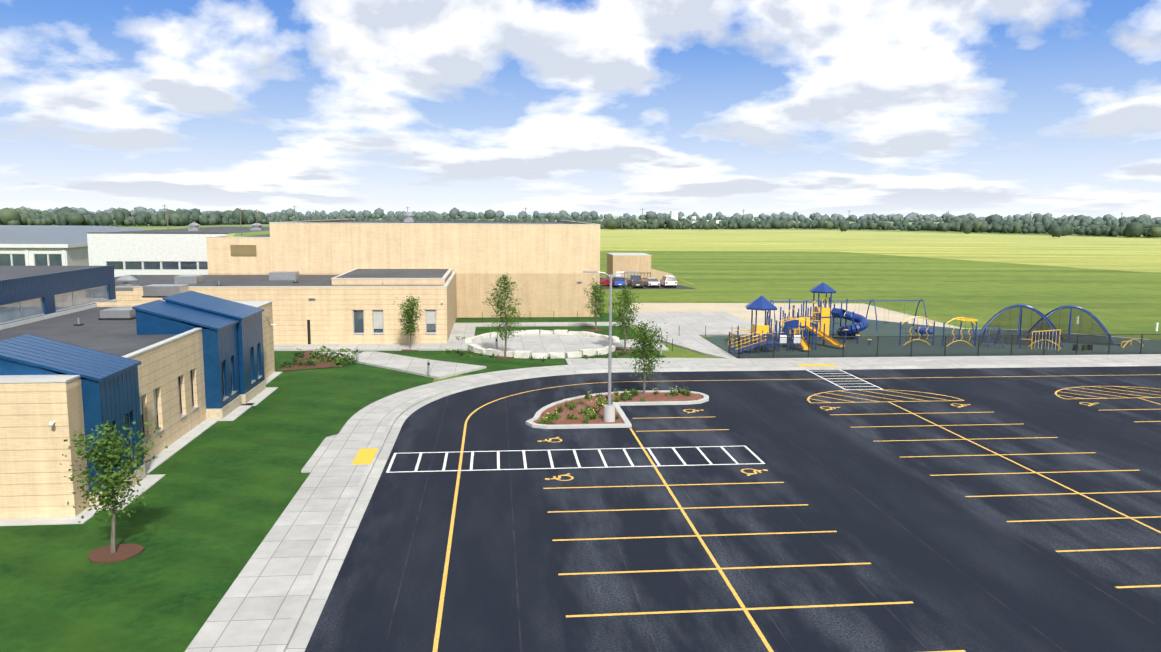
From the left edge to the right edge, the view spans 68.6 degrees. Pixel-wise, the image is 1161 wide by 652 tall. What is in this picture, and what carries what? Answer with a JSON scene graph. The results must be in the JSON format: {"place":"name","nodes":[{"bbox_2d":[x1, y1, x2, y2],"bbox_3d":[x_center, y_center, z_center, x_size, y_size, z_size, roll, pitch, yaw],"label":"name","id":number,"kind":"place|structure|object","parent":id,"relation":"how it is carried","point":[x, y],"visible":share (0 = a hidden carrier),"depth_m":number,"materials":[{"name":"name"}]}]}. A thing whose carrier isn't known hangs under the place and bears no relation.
{"place":"outdoors","nodes":[
{"label":"outdoors","id":0,"kind":"place"},
{"bbox_2d":[0,225,151,265],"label":"wing","id":1,"kind":"structure","parent":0,"point":[41,245],"depth_m":105.83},
{"bbox_2d":[0,313,666,651],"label":"lawn","id":2,"kind":"structure","parent":0,"point":[218,497],"depth_m":31.70,"materials":[{"name":"green plant"}]},
{"bbox_2d":[60,414,177,552],"bbox_3d":[-15.688,5.430,29.082,3.346,4.961,2.886,0,8,-6],"label":"lawn tree","id":3,"kind":"object","parent":2,"relation":"on","point":[110,483],"visible":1,"depth_m":28.90,"materials":[{"name":"green plant"}]},
{"bbox_2d":[0,265,281,525],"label":"classroom wing","id":4,"kind":"structure","parent":2,"relation":"on","point":[62,377],"depth_m":42.52,"materials":[{"name":"beige brick"}]},
{"bbox_2d":[74,284,188,325],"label":"rooftop units","id":5,"kind":"object","parent":4,"relation":"on","point":[149,291],"visible":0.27,"depth_m":67.49,"materials":[{"name":"black metal"}]},
{"bbox_2d":[115,269,456,343],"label":"wing","id":6,"kind":"structure","parent":2,"relation":"on","point":[355,306],"depth_m":75.54,"materials":[{"name":"beige brick"}]},
{"bbox_2d":[115,275,139,290],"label":"roof fan","id":7,"kind":"object","parent":6,"relation":"on","point":[127,282],"visible":1,"depth_m":73.10},
{"bbox_2d":[174,271,382,285],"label":"rooftop units","id":8,"kind":"object","parent":6,"relation":"on","point":[273,275],"visible":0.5,"depth_m":83.09,"materials":[{"name":"grey metal"}]},
{"bbox_2d":[280,350,347,370],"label":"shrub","id":9,"kind":"object","parent":2,"relation":"on","point":[324,364],"visible":0.4,"depth_m":65.49,"materials":[{"name":"plant"}]},
{"bbox_2d":[86,219,600,317],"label":"school building","id":10,"kind":"structure","parent":2,"relation":"on","point":[546,264],"depth_m":95.68,"materials":[{"name":"beige brick"}]},
{"bbox_2d":[188,223,200,230],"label":"roof fan","id":11,"kind":"object","parent":10,"relation":"on","point":[194,226],"visible":1,"depth_m":111.46},
{"bbox_2d":[251,223,263,229],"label":"roof fan","id":12,"kind":"object","parent":10,"relation":"on","point":[257,226],"visible":1,"depth_m":118.59},
{"bbox_2d":[404,212,413,221],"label":"roof vent","id":13,"kind":"object","parent":10,"relation":"on","point":[408,216],"visible":1,"depth_m":132.50,"materials":[{"name":"silver metal"}]},
{"bbox_2d":[88,329,633,562],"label":"mulch rings","id":14,"kind":"object","parent":2,"relation":"on","point":[123,552],"visible":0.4,"depth_m":29.41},
{"bbox_2d":[393,295,425,347],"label":"tree","id":15,"kind":"object","parent":2,"relation":"on","point":[411,312],"visible":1,"depth_m":72.82,"materials":[{"name":"green plant"}]},
{"bbox_2d":[278,331,690,423],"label":"plants","id":16,"kind":"object","parent":2,"relation":"on","point":[338,359],"visible":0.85,"depth_m":55.56,"materials":[{"name":"green plant"}]},
{"bbox_2d":[481,274,526,356],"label":"tree","id":17,"kind":"object","parent":2,"relation":"on","point":[500,296],"visible":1,"depth_m":69.35,"materials":[{"name":"green plant"}]},
{"bbox_2d":[476,334,608,357],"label":"circular patio","id":18,"kind":"structure","parent":2,"relation":"on","point":[541,343],"depth_m":76.80,"materials":[{"name":"concrete"}]},
{"bbox_2d":[495,337,497,349],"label":"bollard","id":19,"kind":"object","parent":18,"relation":"on","point":[496,341],"visible":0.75,"depth_m":72.80,"materials":[{"name":"black metal"}]},
{"bbox_2d":[465,329,619,358],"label":"stone blocks","id":20,"kind":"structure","parent":2,"relation":"on","point":[475,348],"depth_m":71.92,"materials":[{"name":"stone"}]},
{"bbox_2d":[482,311,705,350],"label":"stakes","id":21,"kind":"object","parent":2,"relation":"on","point":[577,312],"visible":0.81,"depth_m":93.31,"materials":[{"name":"black metal"}]},
{"bbox_2d":[583,279,608,329],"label":"tree","id":22,"kind":"object","parent":2,"relation":"on","point":[596,293],"visible":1,"depth_m":85.53,"materials":[{"name":"green plant"}]},
{"bbox_2d":[605,284,642,351],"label":"tree","id":23,"kind":"object","parent":2,"relation":"on","point":[622,312],"visible":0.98,"depth_m":72.43,"materials":[{"name":"green plant"}]},
{"bbox_2d":[274,311,1160,472],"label":"walks","id":24,"kind":"structure","parent":2,"relation":"on","point":[688,333],"depth_m":73.27,"materials":[{"name":"concrete"}]},
{"bbox_2d":[356,347,358,360],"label":"bollard","id":25,"kind":"object","parent":24,"relation":"on","point":[357,353],"visible":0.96,"depth_m":66.78,"materials":[{"name":"black metal"}]},
{"bbox_2d":[427,360,429,374],"bbox_3d":[-10.944,2.988,61.328,0.190,1.093,0.209,0,8,-6],"label":"bollard","id":26,"kind":"object","parent":24,"relation":"on","point":[428,367],"visible":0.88,"depth_m":61.25,"materials":[{"name":"black metal"}]},
{"bbox_2d":[0,0,1160,217],"label":"sky","id":27,"kind":"structure","parent":0,"point":[981,108],"materials":[{"name":"blue"}]},
{"bbox_2d":[53,211,1160,402],"bbox_3d":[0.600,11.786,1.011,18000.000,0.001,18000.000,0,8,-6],"label":"ground","id":28,"kind":"structure","parent":0,"point":[983,293],"depth_m":146.02,"materials":[{"name":"green plant"}]},
{"bbox_2d":[0,206,1160,237],"bbox_3d":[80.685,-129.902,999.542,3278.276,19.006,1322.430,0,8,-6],"label":"trees","id":29,"kind":"object","parent":28,"relation":"on","point":[1105,225],"visible":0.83,"depth_m":694.48,"materials":[{"name":"green plant"}]},
{"bbox_2d":[602,279,695,288],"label":"parking area","id":30,"kind":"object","parent":28,"relation":"on","point":[678,286],"visible":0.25,"depth_m":136.78,"materials":[{"name":"black asphalt"}]},
{"bbox_2d":[600,277,613,286],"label":"red car","id":31,"kind":"object","parent":30,"relation":"on","point":[606,280],"visible":0.29,"depth_m":137.99,"materials":[{"name":"paint"}]},
{"bbox_2d":[612,277,625,286],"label":"blue car","id":32,"kind":"object","parent":30,"relation":"on","point":[618,281],"visible":0.9,"depth_m":135.88,"materials":[{"name":"paint"}]},
{"bbox_2d":[626,275,643,287],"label":"pickup car","id":33,"kind":"object","parent":30,"relation":"on","point":[634,281],"visible":0.96,"depth_m":136.10,"materials":[{"name":"paint"}]},
{"bbox_2d":[607,253,672,283],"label":"storage building","id":34,"kind":"structure","parent":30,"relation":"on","point":[623,262],"depth_m":143.02,"materials":[{"name":"beige brick"}]},
{"bbox_2d":[644,278,659,286],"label":"white car","id":35,"kind":"object","parent":30,"relation":"on","point":[651,282],"visible":0.98,"depth_m":136.81,"materials":[{"name":"paint"}]},
{"bbox_2d":[660,276,676,287],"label":"suv","id":36,"kind":"object","parent":30,"relation":"on","point":[668,281],"visible":1,"depth_m":136.34,"materials":[{"name":"paint"}]},
{"bbox_2d":[630,303,958,334],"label":"gravel area","id":37,"kind":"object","parent":28,"relation":"on","point":[740,310],"visible":0.2,"depth_m":105.46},
{"bbox_2d":[728,282,871,353],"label":"play structure","id":38,"kind":"object","parent":28,"relation":"on","point":[821,320],"visible":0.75,"depth_m":77.37,"materials":[{"name":"plastic"}]},
{"bbox_2d":[768,299,927,330],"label":"swing set","id":39,"kind":"object","parent":28,"relation":"on","point":[773,301],"visible":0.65,"depth_m":88.48,"materials":[{"name":"blue metal"}]},
{"bbox_2d":[705,303,1160,358],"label":"play surface","id":40,"kind":"object","parent":28,"relation":"on","point":[890,347],"visible":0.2,"depth_m":77.79,"materials":[{"name":"rubber"}]},
{"bbox_2d":[728,332,1160,358],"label":"play fence","id":41,"kind":"object","parent":40,"relation":"on","point":[774,337],"visible":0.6,"depth_m":71.15,"materials":[{"name":"black metal"}]},
{"bbox_2d":[973,304,1143,348],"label":"net domes","id":42,"kind":"structure","parent":28,"relation":"on","point":[1041,320],"depth_m":81.54,"materials":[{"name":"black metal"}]},
{"bbox_2d":[1076,316,1158,330],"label":"signs","id":43,"kind":"object","parent":28,"relation":"on","point":[1156,327],"visible":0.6,"depth_m":88.57,"materials":[{"name":"metal"}]},
{"bbox_2d":[164,204,1121,235],"bbox_3d":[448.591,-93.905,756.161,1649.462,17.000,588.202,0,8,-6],"label":"trees","id":44,"kind":"object","parent":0,"point":[673,214],"visible":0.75,"depth_m":912.94,"materials":[{"name":"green plant"}]},
{"bbox_2d":[227,229,1160,271],"bbox_3d":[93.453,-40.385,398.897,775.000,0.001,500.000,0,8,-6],"label":"crop field","id":45,"kind":"structure","parent":0,"point":[1127,254],"depth_m":339.97,"materials":[{"name":"plant"}]},
{"bbox_2d":[305,366,1160,651],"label":"asphalt","id":46,"kind":"structure","parent":0,"point":[951,562],"depth_m":32.91,"materials":[{"name":"black asphalt"}]},
{"bbox_2d":[526,390,708,428],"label":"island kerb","id":47,"kind":"structure","parent":46,"relation":"on","point":[623,421],"depth_m":51.86,"materials":[{"name":"concrete"}]},
{"bbox_2d":[583,271,638,421],"bbox_3d":[1.664,1.180,47.764,3.100,8.500,0.660,0,8,-6],"label":"light pole","id":48,"kind":"object","parent":47,"relation":"on","point":[609,411],"visible":1,"depth_m":47.80,"materials":[{"name":"metal"}]},
{"bbox_2d":[619,320,669,393],"bbox_3d":[4.167,1.926,55.070,3.412,5.145,2.814,0,8,-6],"label":"island tree","id":49,"kind":"object","parent":47,"relation":"on","point":[648,347],"visible":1,"depth_m":55.04,"materials":[{"name":"green plant"}]},
{"bbox_2d":[185,357,1160,651],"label":"kerb walk","id":50,"kind":"structure","parent":46,"relation":"on","point":[275,597],"depth_m":33.58,"materials":[{"name":"concrete"}]},
{"bbox_2d":[351,364,836,464],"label":"tactile pads","id":51,"kind":"object","parent":50,"relation":"on","point":[365,455],"visible":0.9,"depth_m":41.09,"materials":[{"name":"yellow plastic"}]},
{"bbox_2d":[386,370,1160,651],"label":"parking lot markings","id":52,"kind":"object","parent":46,"relation":"on","point":[718,568],"visible":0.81,"depth_m":36.88,"materials":[{"name":"yellow paint"}]},
{"bbox_2d":[899,316,1092,350],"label":"playground equipment","id":53,"kind":"object","parent":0,"point":[925,330],"visible":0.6,"depth_m":77.44,"materials":[{"name":"metal"}]}
]}

